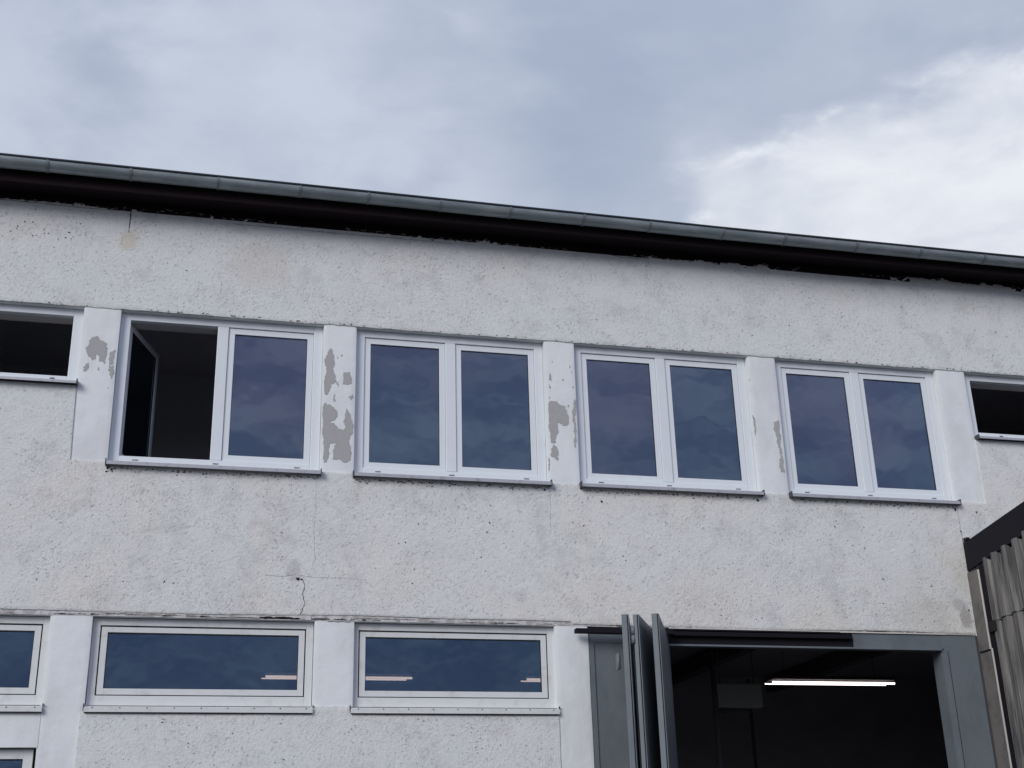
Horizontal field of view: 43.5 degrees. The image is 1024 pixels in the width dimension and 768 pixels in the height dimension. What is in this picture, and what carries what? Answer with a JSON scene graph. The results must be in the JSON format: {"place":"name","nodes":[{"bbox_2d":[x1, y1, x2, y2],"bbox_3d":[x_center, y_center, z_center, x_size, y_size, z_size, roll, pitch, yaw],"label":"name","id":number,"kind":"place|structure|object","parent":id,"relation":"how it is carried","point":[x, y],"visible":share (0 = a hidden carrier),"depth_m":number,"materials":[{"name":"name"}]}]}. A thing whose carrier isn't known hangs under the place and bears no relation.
{"place":"outdoors","nodes":[
{"label":"outdoors","id":0,"kind":"place"},
{"bbox_2d":[0,153,1023,767],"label":"factory building","id":1,"kind":"structure","parent":0,"point":[296,475],"depth_m":16.99,"materials":[{"name":"grey paint"}]},
{"bbox_2d":[0,748,34,767],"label":"window","id":2,"kind":"structure","parent":1,"relation":"in","point":[9,757],"depth_m":14.27,"materials":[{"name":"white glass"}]},
{"bbox_2d":[0,615,50,712],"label":"window","id":3,"kind":"structure","parent":1,"relation":"in","point":[23,639],"depth_m":14.65,"materials":[{"name":"white plastic"}]},
{"bbox_2d":[0,304,83,386],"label":"window","id":4,"kind":"structure","parent":1,"relation":"in","point":[78,315],"depth_m":16.12,"materials":[{"name":"white plastic"}]},
{"bbox_2d":[83,617,313,713],"bbox_3d":[-3.627,3.311,15.068,2.582,1.104,0.230,4,-22,-13],"label":"window","id":5,"kind":"structure","parent":1,"relation":"in","point":[137,665],"depth_m":15.08,"materials":[{"name":"white"}]},
{"bbox_2d":[105,313,322,475],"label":"window","id":6,"kind":"structure","parent":1,"relation":"in","point":[132,423],"depth_m":16.48,"materials":[{"name":"white plastic"}]},
{"bbox_2d":[352,330,552,486],"bbox_3d":[-0.796,0.316,16.994,2.603,2.096,0.289,4,-22,-13],"label":"window","id":7,"kind":"structure","parent":1,"relation":"in","point":[449,349],"depth_m":17.05,"materials":[{"name":"white plastic"}]},
{"bbox_2d":[350,623,559,714],"bbox_3d":[-0.700,3.502,15.759,2.582,1.104,0.230,4,-22,-13],"label":"window","id":8,"kind":"structure","parent":1,"relation":"in","point":[429,669],"depth_m":15.78,"materials":[{"name":"white"}]},
{"bbox_2d":[615,614,639,767],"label":"door leaf","id":9,"kind":"structure","parent":1,"relation":"in","point":[628,632],"depth_m":14.90,"materials":[{"name":"grey metal"}]},
{"bbox_2d":[633,614,661,767],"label":"door leaf","id":10,"kind":"structure","parent":1,"relation":"in","point":[644,648],"depth_m":15.06,"materials":[{"name":"grey metal"}]},
{"bbox_2d":[651,613,677,767],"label":"door leaf","id":11,"kind":"structure","parent":1,"relation":"in","point":[666,719],"depth_m":15.00,"materials":[{"name":"grey metal"}]},
{"bbox_2d":[574,346,764,496],"bbox_3d":[2.118,0.507,17.682,2.603,2.096,0.289,4,-22,-13],"label":"window","id":12,"kind":"structure","parent":1,"relation":"in","point":[666,477],"depth_m":17.76,"materials":[{"name":"white plastic"}]},
{"bbox_2d":[716,648,762,712],"bbox_3d":[3.569,4.532,20.531,0.770,1.430,0.180,4,-22,-13],"label":"unit heater","id":13,"kind":"object","parent":1,"relation":"hanging from","point":[739,698],"visible":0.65,"depth_m":20.29,"materials":[{"name":"grey paint"}]},
{"bbox_2d":[765,649,894,685],"bbox_3d":[5.332,4.639,21.694,2.280,0.868,0.320,4,-22,-13],"label":"ceiling lamp","id":14,"kind":"object","parent":1,"relation":"hanging from","point":[784,679],"visible":0.89,"depth_m":21.47,"materials":[{"name":"grey plastic"}]},
{"bbox_2d":[775,361,961,505],"bbox_3d":[5.032,0.698,18.370,2.603,2.096,0.289,4,-22,-13],"label":"window","id":15,"kind":"structure","parent":1,"relation":"in","point":[866,488],"depth_m":18.46,"materials":[{"name":"white plastic"}]},
{"bbox_2d":[964,375,1023,441],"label":"window","id":16,"kind":"structure","parent":1,"relation":"in","point":[969,379],"depth_m":19.12,"materials":[{"name":"white plastic"}]},
{"bbox_2d":[0,0,1023,255],"label":"sky","id":17,"kind":"structure","parent":0,"point":[888,121],"materials":[{"name":"grey"}]},
{"bbox_2d":[962,501,1023,767],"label":"corrugated shed","id":18,"kind":"structure","parent":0,"point":[996,584],"depth_m":17.00,"materials":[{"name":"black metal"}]}
]}

